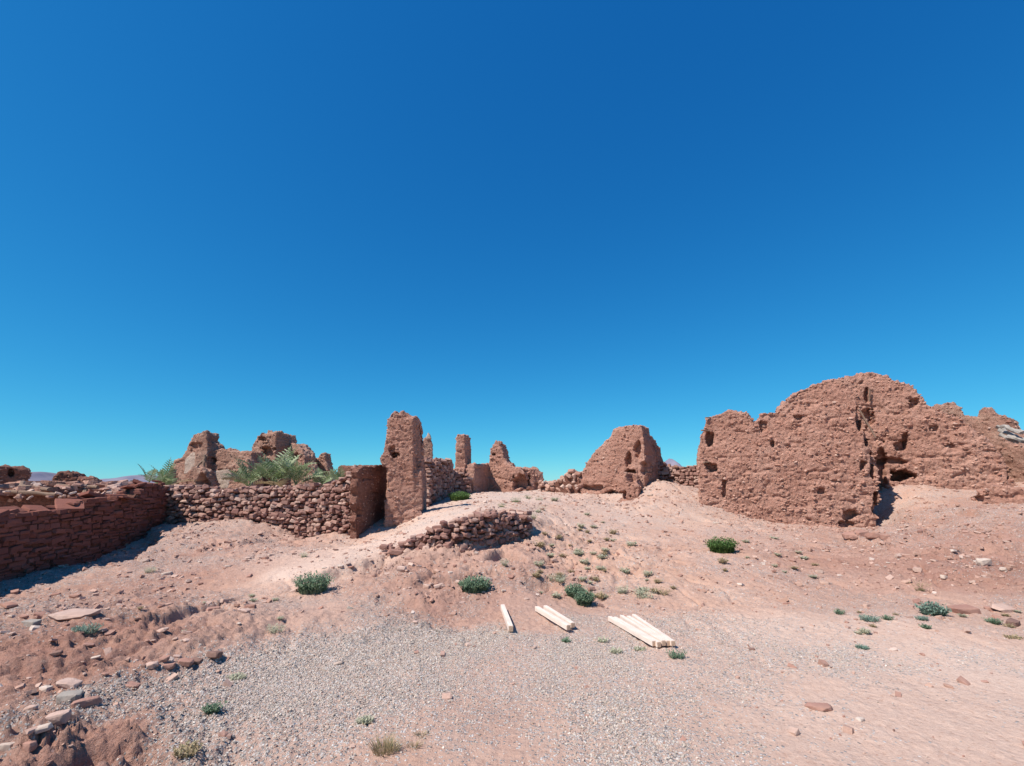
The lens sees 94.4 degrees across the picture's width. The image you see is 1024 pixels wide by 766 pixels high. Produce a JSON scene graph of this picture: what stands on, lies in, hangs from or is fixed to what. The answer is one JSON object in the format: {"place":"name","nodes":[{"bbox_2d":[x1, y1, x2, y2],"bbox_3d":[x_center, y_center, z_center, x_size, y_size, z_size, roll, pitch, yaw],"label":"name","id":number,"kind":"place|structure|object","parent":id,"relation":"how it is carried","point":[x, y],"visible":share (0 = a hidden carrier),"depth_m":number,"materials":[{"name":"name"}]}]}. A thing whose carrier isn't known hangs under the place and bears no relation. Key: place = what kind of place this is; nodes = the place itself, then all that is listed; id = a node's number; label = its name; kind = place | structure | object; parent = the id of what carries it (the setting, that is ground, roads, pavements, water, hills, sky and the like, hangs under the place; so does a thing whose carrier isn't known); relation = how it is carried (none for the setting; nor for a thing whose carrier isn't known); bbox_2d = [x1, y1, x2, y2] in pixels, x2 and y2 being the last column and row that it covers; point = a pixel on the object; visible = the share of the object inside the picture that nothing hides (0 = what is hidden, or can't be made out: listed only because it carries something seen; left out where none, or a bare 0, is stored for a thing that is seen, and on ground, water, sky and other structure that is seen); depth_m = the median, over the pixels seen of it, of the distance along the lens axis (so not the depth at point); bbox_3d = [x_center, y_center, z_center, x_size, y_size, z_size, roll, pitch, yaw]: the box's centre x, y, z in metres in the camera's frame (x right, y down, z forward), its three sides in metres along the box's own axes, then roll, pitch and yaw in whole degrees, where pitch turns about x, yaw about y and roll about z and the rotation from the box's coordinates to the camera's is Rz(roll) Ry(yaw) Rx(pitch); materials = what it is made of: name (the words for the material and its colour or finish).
{"place":"outdoors","nodes":[
{"label":"outdoors","id":0,"kind":"place"},
{"bbox_2d":[28,459,681,482],"bbox_3d":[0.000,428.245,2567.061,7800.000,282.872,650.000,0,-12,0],"label":"hills","id":1,"kind":"structure","parent":0,"point":[39,476],"depth_m":2473.11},
{"bbox_2d":[0,481,1023,765],"bbox_3d":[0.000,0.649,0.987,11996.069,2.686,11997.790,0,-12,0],"label":"ground","id":2,"kind":"structure","parent":0,"point":[938,723],"depth_m":4.76,"materials":[{"name":"soil"}]},
{"bbox_2d":[0,742,14,751],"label":"rock","id":3,"kind":"object","parent":2,"relation":"on","point":[5,747],"visible":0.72,"depth_m":2.73,"materials":[{"name":"stone"}]},
{"bbox_2d":[0,602,17,607],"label":"rock","id":4,"kind":"object","parent":2,"relation":"on","point":[8,605],"visible":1,"depth_m":6.01,"materials":[{"name":"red stone"}]},
{"bbox_2d":[0,464,31,483],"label":"broken mud block","id":5,"kind":"structure","parent":2,"relation":"on","point":[8,473],"depth_m":15.69,"materials":[{"name":"stone"}]},
{"bbox_2d":[22,741,37,751],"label":"rock","id":6,"kind":"object","parent":2,"relation":"on","point":[29,746],"visible":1,"depth_m":2.71,"materials":[{"name":"red stone"}]},
{"bbox_2d":[23,704,37,710],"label":"rock","id":7,"kind":"object","parent":2,"relation":"on","point":[33,707],"visible":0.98,"depth_m":3.18,"materials":[{"name":"pink stone"}]},
{"bbox_2d":[21,619,41,626],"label":"rock","id":8,"kind":"object","parent":2,"relation":"on","point":[29,623],"visible":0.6,"depth_m":4.67,"materials":[{"name":"grey stone"}]},
{"bbox_2d":[0,495,66,507],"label":"mud room wall","id":9,"kind":"structure","parent":2,"relation":"on","point":[44,501],"depth_m":12.24,"materials":[{"name":"stone"}]},
{"bbox_2d":[33,611,46,618],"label":"rock","id":10,"kind":"object","parent":2,"relation":"on","point":[41,613],"visible":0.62,"depth_m":5.22,"materials":[{"name":"red stone"}]},
{"bbox_2d":[27,722,53,735],"bbox_3d":[-2.789,2.042,2.801,0.126,0.034,0.071,-3,-12,-30],"label":"rock","id":11,"kind":"object","parent":2,"relation":"on","point":[43,728],"visible":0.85,"depth_m":2.79,"materials":[{"name":"stone"}]},
{"bbox_2d":[39,685,52,691],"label":"rock","id":12,"kind":"object","parent":2,"relation":"on","point":[46,688],"visible":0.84,"depth_m":3.48,"materials":[{"name":"stone"}]},
{"bbox_2d":[50,649,63,656],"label":"loose stone","id":13,"kind":"object","parent":2,"relation":"on","point":[56,653],"visible":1,"depth_m":3.96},
{"bbox_2d":[45,709,71,724],"bbox_3d":[-2.838,2.093,2.963,0.122,0.065,0.076,-2,-7,-20],"label":"rock","id":14,"kind":"object","parent":2,"relation":"on","point":[60,717],"visible":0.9,"depth_m":2.94,"materials":[{"name":"pink stone"}]},
{"bbox_2d":[0,480,117,498],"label":"collapsed roof","id":15,"kind":"structure","parent":2,"relation":"on","point":[49,488],"depth_m":12.55,"materials":[{"name":"stone"}]},
{"bbox_2d":[0,481,188,501],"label":"broken mud rubble","id":16,"kind":"object","parent":15,"relation":"on","point":[20,496],"visible":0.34,"depth_m":12.89,"materials":[{"name":"stone"}]},
{"bbox_2d":[72,479,133,496],"bbox_3d":[-11.950,3.293,14.200,2.457,0.802,1.875,0,-12,0],"label":"stone heap","id":17,"kind":"object","parent":15,"relation":"on","point":[115,484],"visible":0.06,"depth_m":14.05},
{"bbox_2d":[56,690,82,704],"bbox_3d":[-3.094,2.203,3.309,0.158,0.084,0.092,1,-7,-8],"label":"rock","id":18,"kind":"object","parent":2,"relation":"on","point":[71,695],"visible":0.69,"depth_m":3.29,"materials":[{"name":"grey stone"}]},
{"bbox_2d":[56,678,82,688],"bbox_3d":[-3.323,2.253,3.556,0.168,0.046,0.107,10,-11,2],"label":"rock","id":19,"kind":"object","parent":2,"relation":"on","point":[67,683],"visible":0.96,"depth_m":3.53,"materials":[{"name":"pink stone"}]},
{"bbox_2d":[47,608,100,619],"bbox_3d":[-4.570,2.414,4.952,0.420,0.056,0.322,2,-13,-5],"label":"rock","id":20,"kind":"object","parent":2,"relation":"on","point":[74,613],"visible":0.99,"depth_m":4.88,"materials":[{"name":"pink stone"}]},
{"bbox_2d":[52,470,101,496],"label":"broken mud block","id":21,"kind":"structure","parent":2,"relation":"on","point":[67,476],"depth_m":17.42,"materials":[{"name":"stone"}]},
{"bbox_2d":[0,479,169,581],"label":"stone wall","id":22,"kind":"structure","parent":2,"relation":"on","point":[86,526],"depth_m":9.98,"materials":[{"name":"stone"}]},
{"bbox_2d":[71,695,101,708],"bbox_3d":[-2.924,2.196,3.256,0.067,0.061,0.169,-12,-19,37],"label":"rock","id":23,"kind":"object","parent":2,"relation":"on","point":[89,701],"visible":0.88,"depth_m":3.24,"materials":[{"name":"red stone"}]},
{"bbox_2d":[71,621,103,634],"bbox_3d":[-3.994,2.302,4.457,0.265,0.083,0.225,0,-12,0],"label":"grass tuft","id":24,"kind":"object","parent":2,"relation":"on","point":[83,628],"visible":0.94,"depth_m":4.43,"materials":[{"name":"green plant"}]},
{"bbox_2d":[124,681,140,687],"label":"rock","id":25,"kind":"object","parent":2,"relation":"on","point":[130,684],"visible":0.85,"depth_m":3.64,"materials":[{"name":"red stone"}]},
{"bbox_2d":[130,464,156,482],"bbox_3d":[-12.732,3.783,16.265,1.459,2.115,0.652,-2,-12,7],"label":"date palm","id":26,"kind":"object","parent":2,"relation":"on","point":[154,472],"visible":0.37,"depth_m":16.29,"materials":[{"name":"green plant"}]},
{"bbox_2d":[146,661,158,668],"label":"rock","id":27,"kind":"object","parent":2,"relation":"on","point":[151,665],"visible":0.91,"depth_m":3.88,"materials":[{"name":"pink stone"}]},
{"bbox_2d":[158,655,169,662],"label":"loose stone","id":28,"kind":"object","parent":2,"relation":"on","point":[166,658],"visible":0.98,"depth_m":3.97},
{"bbox_2d":[138,458,196,484],"bbox_3d":[-12.517,3.820,17.069,2.170,2.249,1.760,-3,-12,14],"label":"date palm","id":29,"kind":"object","parent":2,"relation":"on","point":[165,477],"visible":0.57,"depth_m":16.95,"materials":[{"name":"green plant"}]},
{"bbox_2d":[162,662,175,669],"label":"rock","id":30,"kind":"object","parent":2,"relation":"on","point":[168,666],"visible":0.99,"depth_m":3.96,"materials":[{"name":"red stone"}]},
{"bbox_2d":[178,658,193,666],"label":"rock","id":31,"kind":"object","parent":2,"relation":"on","point":[185,662],"visible":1,"depth_m":4.08,"materials":[{"name":"red stone"}]},
{"bbox_2d":[169,739,203,758],"bbox_3d":[-1.948,2.201,2.843,0.202,0.072,0.162,0,-12,0],"label":"grass tuft","id":32,"kind":"object","parent":2,"relation":"on","point":[184,748],"visible":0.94,"depth_m":2.83,"materials":[{"name":"plant"}]},
{"bbox_2d":[200,700,227,714],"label":"grass tuft","id":33,"kind":"object","parent":2,"relation":"on","point":[210,708],"visible":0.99,"depth_m":3.34,"materials":[{"name":"green plant"}]},
{"bbox_2d":[206,651,222,658],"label":"rock","id":34,"kind":"object","parent":2,"relation":"on","point":[214,654],"visible":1,"depth_m":4.24,"materials":[{"name":"stone"}]},
{"bbox_2d":[169,430,263,491],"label":"ruined house","id":35,"kind":"structure","parent":2,"relation":"on","point":[208,458],"depth_m":23.05,"materials":[{"name":"stone"}]},
{"bbox_2d":[226,672,246,680],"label":"grass tuft","id":36,"kind":"object","parent":2,"relation":"on","point":[240,676],"visible":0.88,"depth_m":3.95,"materials":[{"name":"green plant"}]},
{"bbox_2d":[237,608,250,612],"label":"rock","id":37,"kind":"object","parent":2,"relation":"on","point":[244,610],"visible":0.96,"depth_m":5.42,"materials":[{"name":"pink stone"}]},
{"bbox_2d":[221,456,272,485],"bbox_3d":[-9.604,3.710,17.189,2.049,2.220,1.952,9,-15,-37],"label":"date palm","id":38,"kind":"object","parent":2,"relation":"on","point":[235,477],"visible":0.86,"depth_m":17.00,"materials":[{"name":"green plant"}]},
{"bbox_2d":[163,465,357,538],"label":"stone wall","id":39,"kind":"structure","parent":2,"relation":"on","point":[304,511],"depth_m":13.58,"materials":[{"name":"stone"}]},
{"bbox_2d":[226,445,317,486],"bbox_3d":[-8.579,3.542,17.617,3.071,2.664,3.312,-7,-14,28],"label":"date palm","id":40,"kind":"object","parent":2,"relation":"on","point":[267,467],"visible":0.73,"depth_m":17.29,"materials":[{"name":"green plant"}]},
{"bbox_2d":[264,623,287,633],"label":"grass tuft","id":41,"kind":"object","parent":2,"relation":"on","point":[273,630],"visible":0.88,"depth_m":5.09,"materials":[{"name":"green plant"}]},
{"bbox_2d":[251,430,333,486],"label":"ruined house","id":42,"kind":"structure","parent":2,"relation":"on","point":[271,444],"depth_m":24.21,"materials":[{"name":"stone"}]},
{"bbox_2d":[271,457,328,485],"bbox_3d":[-7.643,3.704,17.230,2.120,2.331,1.339,10,-15,-38],"label":"date palm","id":43,"kind":"object","parent":2,"relation":"on","point":[296,475],"visible":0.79,"depth_m":17.12,"materials":[{"name":"green plant"}]},
{"bbox_2d":[292,570,334,594],"bbox_3d":[-2.968,2.945,7.048,0.658,0.322,0.514,0,-12,0],"label":"shrub","id":44,"kind":"object","parent":2,"relation":"on","point":[312,584],"visible":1,"depth_m":6.97,"materials":[{"name":"green plant"}]},
{"bbox_2d":[303,466,336,486],"bbox_3d":[-7.375,3.977,17.994,1.596,1.891,1.668,3,-12,-15],"label":"date palm","id":45,"kind":"object","parent":2,"relation":"on","point":[319,480],"visible":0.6,"depth_m":18.09,"materials":[{"name":"green plant"}]},
{"bbox_2d":[322,467,344,486],"bbox_3d":[-6.364,3.913,17.380,1.659,1.776,1.153,-1,-12,5],"label":"date palm","id":46,"kind":"object","parent":2,"relation":"on","point":[334,476],"visible":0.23,"depth_m":17.39,"materials":[{"name":"green plant"}]},
{"bbox_2d":[338,465,362,476],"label":"mud wall","id":47,"kind":"structure","parent":2,"relation":"on","point":[347,468],"depth_m":19.08,"materials":[{"name":"stone"}]},
{"bbox_2d":[355,714,374,723],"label":"grass tuft","id":48,"kind":"object","parent":2,"relation":"on","point":[365,719],"visible":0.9,"depth_m":3.27,"materials":[{"name":"green plant"}]},
{"bbox_2d":[349,464,386,538],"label":"mud brick wall","id":49,"kind":"structure","parent":2,"relation":"on","point":[368,487],"depth_m":13.17,"materials":[{"name":"brick"}]},
{"bbox_2d":[366,730,406,756],"bbox_3d":[-0.781,2.230,2.910,0.272,0.105,0.232,0,-12,0],"label":"straw clump","id":50,"kind":"object","parent":2,"relation":"on","point":[387,745],"visible":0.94,"depth_m":2.92,"materials":[{"name":"plant"}]},
{"bbox_2d":[387,549,402,554],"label":"rock","id":51,"kind":"object","parent":2,"relation":"on","point":[394,551],"visible":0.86,"depth_m":8.57,"materials":[{"name":"red stone"}]},
{"bbox_2d":[396,566,406,571],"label":"rock","id":52,"kind":"object","parent":2,"relation":"on","point":[401,568],"visible":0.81,"depth_m":7.49,"materials":[{"name":"pink stone"}]},
{"bbox_2d":[380,410,426,527],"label":"mud pillar","id":53,"kind":"structure","parent":2,"relation":"on","point":[402,459],"depth_m":13.55,"materials":[{"name":"brick"}]},
{"bbox_2d":[406,736,424,749],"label":"straw clump","id":54,"kind":"object","parent":2,"relation":"on","point":[415,743],"visible":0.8,"depth_m":2.96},
{"bbox_2d":[423,433,432,458],"bbox_3d":[-4.604,4.597,25.862,0.690,3.758,0.586,0,-12,0],"label":"mud tower stump","id":55,"kind":"object","parent":2,"relation":"on","point":[428,447],"visible":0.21,"depth_m":25.88,"materials":[{"name":"stone"}]},
{"bbox_2d":[424,457,472,506],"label":"stone wall","id":56,"kind":"structure","parent":2,"relation":"on","point":[443,478],"depth_m":18.23,"materials":[{"name":"stone"}]},
{"bbox_2d":[379,508,532,554],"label":"retaining wall","id":57,"kind":"structure","parent":2,"relation":"on","point":[479,527],"depth_m":9.02,"materials":[{"name":"stone"}]},
{"bbox_2d":[448,491,470,500],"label":"shrub","id":58,"kind":"object","parent":2,"relation":"on","point":[461,495],"visible":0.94,"depth_m":17.25,"materials":[{"name":"green plant"}]},
{"bbox_2d":[453,434,470,476],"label":"mud pillar","id":59,"kind":"structure","parent":2,"relation":"on","point":[463,452],"depth_m":20.66,"materials":[{"name":"brick"}]},
{"bbox_2d":[457,575,492,592],"bbox_3d":[-0.530,2.903,6.880,0.530,0.228,0.446,0,-12,0],"label":"shrub","id":60,"kind":"object","parent":2,"relation":"on","point":[476,585],"visible":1,"depth_m":6.80,"materials":[{"name":"green plant"}]},
{"bbox_2d":[465,440,543,492],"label":"ruined mud wall","id":61,"kind":"structure","parent":2,"relation":"on","point":[500,471],"depth_m":21.94,"materials":[{"name":"brick"}]},
{"bbox_2d":[501,604,512,631],"bbox_3d":[-0.067,2.795,5.664,0.052,0.060,0.980,1,-12,-6],"label":"timber batten","id":62,"kind":"object","parent":2,"relation":"on","point":[508,622],"visible":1,"depth_m":5.52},
{"bbox_2d":[0,479,1023,765],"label":"rubble","id":63,"kind":"object","parent":2,"relation":"on","point":[442,653],"visible":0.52,"depth_m":8.23,"materials":[{"name":"stone"}]},
{"bbox_2d":[535,606,570,629],"bbox_3d":[0.471,2.792,5.647,0.050,0.055,0.859,5,-12,-21],"label":"timber batten","id":64,"kind":"object","parent":2,"relation":"on","point":[554,619],"visible":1,"depth_m":5.57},
{"bbox_2d":[546,573,567,581],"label":"grass tuft","id":65,"kind":"object","parent":2,"relation":"on","point":[550,576],"visible":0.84,"depth_m":7.22,"materials":[{"name":"green plant"}]},
{"bbox_2d":[543,605,574,627],"bbox_3d":[0.557,2.813,5.728,0.050,0.055,0.830,4,-13,-18],"label":"timber batten","id":66,"kind":"object","parent":2,"relation":"on","point":[558,614],"visible":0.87,"depth_m":5.68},
{"bbox_2d":[538,469,582,493],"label":"rubble wall","id":67,"kind":"structure","parent":2,"relation":"on","point":[569,481],"depth_m":19.51,"materials":[{"name":"stone"}]},
{"bbox_2d":[564,583,587,597],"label":"shrub","id":68,"kind":"object","parent":2,"relation":"on","point":[571,591],"visible":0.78,"depth_m":6.68,"materials":[{"name":"green plant"}]},
{"bbox_2d":[573,589,596,606],"bbox_3d":[0.987,2.898,6.391,0.340,0.223,0.299,0,-12,0],"label":"shrub","id":69,"kind":"object","parent":2,"relation":"on","point":[583,598],"visible":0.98,"depth_m":6.35,"materials":[{"name":"green plant"}]},
{"bbox_2d":[609,647,622,653],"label":"grass tuft","id":70,"kind":"object","parent":2,"relation":"on","point":[613,650],"visible":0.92,"depth_m":4.60,"materials":[{"name":"green plant"}]},
{"bbox_2d":[580,424,662,501],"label":"ruined mud block","id":71,"kind":"structure","parent":2,"relation":"on","point":[624,460],"depth_m":18.47,"materials":[{"name":"brick"}]},
{"bbox_2d":[616,584,627,593],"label":"grass tuft","id":72,"kind":"object","parent":2,"relation":"on","point":[620,591],"visible":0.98,"depth_m":6.76,"materials":[{"name":"green plant"}]},
{"bbox_2d":[608,616,655,646],"bbox_3d":[1.280,2.681,5.149,0.045,0.050,1.023,3,-14,-13],"label":"timber batten","id":73,"kind":"object","parent":2,"relation":"on","point":[635,633],"visible":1,"depth_m":5.05,"materials":[{"name":"wood"}]},
{"bbox_2d":[614,617,660,647],"bbox_3d":[1.329,2.678,5.126,0.045,0.051,1.016,3,-13,-13],"label":"timber batten","id":74,"kind":"object","parent":2,"relation":"on","point":[658,643],"visible":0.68,"depth_m":4.93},
{"bbox_2d":[620,615,665,645],"bbox_3d":[1.403,2.683,5.172,0.045,0.051,1.057,2,-14,-10],"label":"timber batten","id":75,"kind":"object","parent":2,"relation":"on","point":[641,628],"visible":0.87,"depth_m":5.10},
{"bbox_2d":[630,588,656,598],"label":"grass tuft","id":76,"kind":"object","parent":2,"relation":"on","point":[644,593],"visible":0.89,"depth_m":6.61,"materials":[{"name":"green plant"}]},
{"bbox_2d":[627,615,670,645],"bbox_3d":[1.467,2.687,5.169,0.045,0.050,1.010,2,-13,-9],"label":"timber batten","id":77,"kind":"object","parent":2,"relation":"on","point":[649,629],"visible":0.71,"depth_m":5.08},
{"bbox_2d":[632,614,675,645],"bbox_3d":[1.524,2.684,5.182,0.045,0.051,1.072,1,-13,-7],"label":"timber batten","id":78,"kind":"object","parent":2,"relation":"on","point":[647,624],"visible":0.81,"depth_m":5.09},
{"bbox_2d":[650,586,671,595],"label":"grass tuft","id":79,"kind":"object","parent":2,"relation":"on","point":[660,592],"visible":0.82,"depth_m":6.76,"materials":[{"name":"plant"}]},
{"bbox_2d":[666,649,686,658],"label":"grass tuft","id":80,"kind":"object","parent":2,"relation":"on","point":[681,655],"visible":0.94,"depth_m":4.40,"materials":[{"name":"green plant"}]},
{"bbox_2d":[658,461,698,487],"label":"stone wall","id":81,"kind":"structure","parent":2,"relation":"on","point":[685,476],"depth_m":19.24,"materials":[{"name":"stone"}]},
{"bbox_2d":[703,536,740,553],"bbox_3d":[4.314,3.316,9.753,0.710,0.337,0.562,0,-12,0],"label":"shrub","id":82,"kind":"object","parent":2,"relation":"on","point":[724,546],"visible":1,"depth_m":9.65,"materials":[{"name":"green plant"}]},
{"bbox_2d":[696,381,881,528],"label":"ruined mud wall","id":83,"kind":"structure","parent":2,"relation":"on","point":[802,457],"depth_m":15.38,"materials":[{"name":"brick"}]},
{"bbox_2d":[804,702,832,710],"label":"rock","id":84,"kind":"object","parent":2,"relation":"on","point":[815,706],"visible":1,"depth_m":3.41,"materials":[{"name":"red stone"}]},
{"bbox_2d":[841,532,858,538],"bbox_3d":[8.136,3.667,11.392,0.312,0.142,0.201,-11,-7,11],"label":"mud lump","id":85,"kind":"object","parent":2,"relation":"on","point":[845,535],"visible":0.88,"depth_m":11.35,"materials":[{"name":"red soil"}]},
{"bbox_2d":[854,530,868,536],"bbox_3d":[8.434,3.652,11.471,0.396,0.188,0.244,-3,-7,-15],"label":"mud lump","id":86,"kind":"object","parent":2,"relation":"on","point":[861,532],"visible":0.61,"depth_m":11.38,"materials":[{"name":"red soil"}]},
{"bbox_2d":[857,612,881,621],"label":"grass tuft","id":87,"kind":"object","parent":2,"relation":"on","point":[870,618],"visible":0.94,"depth_m":5.59,"materials":[{"name":"green plant"}]},
{"bbox_2d":[864,532,879,538],"bbox_3d":[8.389,3.571,11.037,0.323,0.146,0.220,2,-28,14],"label":"mud lump","id":88,"kind":"object","parent":2,"relation":"on","point":[868,535],"visible":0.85,"depth_m":10.97,"materials":[{"name":"red soil"}]},
{"bbox_2d":[878,534,890,539],"bbox_3d":[8.531,3.531,10.851,0.255,0.134,0.154,-4,-17,21],"label":"mud lump","id":89,"kind":"object","parent":2,"relation":"on","point":[881,536],"visible":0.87,"depth_m":10.81,"materials":[{"name":"red soil"}]},
{"bbox_2d":[809,372,1023,503],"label":"ruined mud wall","id":90,"kind":"structure","parent":2,"relation":"on","point":[917,440],"depth_m":15.78,"materials":[{"name":"brick"}]},
{"bbox_2d":[905,580,930,591],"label":"grass tuft","id":91,"kind":"object","parent":2,"relation":"on","point":[920,588],"visible":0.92,"depth_m":7.19,"materials":[{"name":"plant"}]},
{"bbox_2d":[915,601,951,615],"bbox_3d":[5.353,2.871,6.012,0.375,0.224,0.339,0,-12,0],"label":"shrub","id":92,"kind":"object","parent":2,"relation":"on","point":[929,609],"visible":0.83,"depth_m":5.98,"materials":[{"name":"green plant"}]},
{"bbox_2d":[934,402,972,426],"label":"ruined house wall","id":93,"kind":"structure","parent":2,"relation":"on","point":[953,408],"depth_m":21.49,"materials":[{"name":"stone"}]},
{"bbox_2d":[947,604,980,613],"bbox_3d":[5.936,2.986,6.237,0.339,0.084,0.216,0,-11,-3],"label":"rock","id":94,"kind":"object","parent":2,"relation":"on","point":[963,609],"visible":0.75,"depth_m":6.16,"materials":[{"name":"red stone"}]},
{"bbox_2d":[976,558,991,565],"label":"rock","id":95,"kind":"object","parent":2,"relation":"on","point":[983,561],"visible":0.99,"depth_m":8.20,"materials":[{"name":"stone"}]},
{"bbox_2d":[981,617,1003,624],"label":"grass tuft","id":96,"kind":"object","parent":2,"relation":"on","point":[994,621],"visible":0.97,"depth_m":5.65,"materials":[{"name":"green plant"}]},
{"bbox_2d":[970,407,1023,453],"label":"ruined house wall","id":97,"kind":"structure","parent":2,"relation":"on","point":[985,421],"depth_m":18.69,"materials":[{"name":"stone"}]},
{"bbox_2d":[990,603,1016,612],"bbox_3d":[6.483,2.978,6.261,0.286,0.059,0.172,4,2,-12],"label":"rock","id":98,"kind":"object","parent":2,"relation":"on","point":[1002,607],"visible":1,"depth_m":6.23,"materials":[{"name":"pink stone"}]},
{"bbox_2d":[1000,441,1023,482],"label":"earth bank","id":99,"kind":"structure","parent":2,"relation":"on","point":[1012,455],"depth_m":15.19,"materials":[{"name":"soil"}]},
{"bbox_2d":[995,424,1023,443],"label":"roof debris","id":100,"kind":"object","parent":99,"relation":"on","point":[1010,436],"visible":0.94,"depth_m":16.43,"materials":[{"name":"grey wood"}]},
{"bbox_2d":[1005,618,1020,626],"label":"rock","id":101,"kind":"object","parent":2,"relation":"on","point":[1014,622],"visible":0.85,"depth_m":5.58,"materials":[{"name":"stone"}]},
{"bbox_2d":[1002,634,1023,639],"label":"grass tuft","id":102,"kind":"object","parent":2,"relation":"on","point":[1011,636],"visible":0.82,"depth_m":5.00,"materials":[{"name":"plant"}]},
{"bbox_2d":[0,0,1023,480],"label":"sky","id":103,"kind":"structure","parent":0,"point":[543,229],"materials":[{"name":"blue"}]},
{"bbox_2d":[1,564,1023,765],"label":"gravel","id":104,"kind":"structure","parent":0,"point":[402,666],"depth_m":3.86,"materials":[{"name":"gravel"}]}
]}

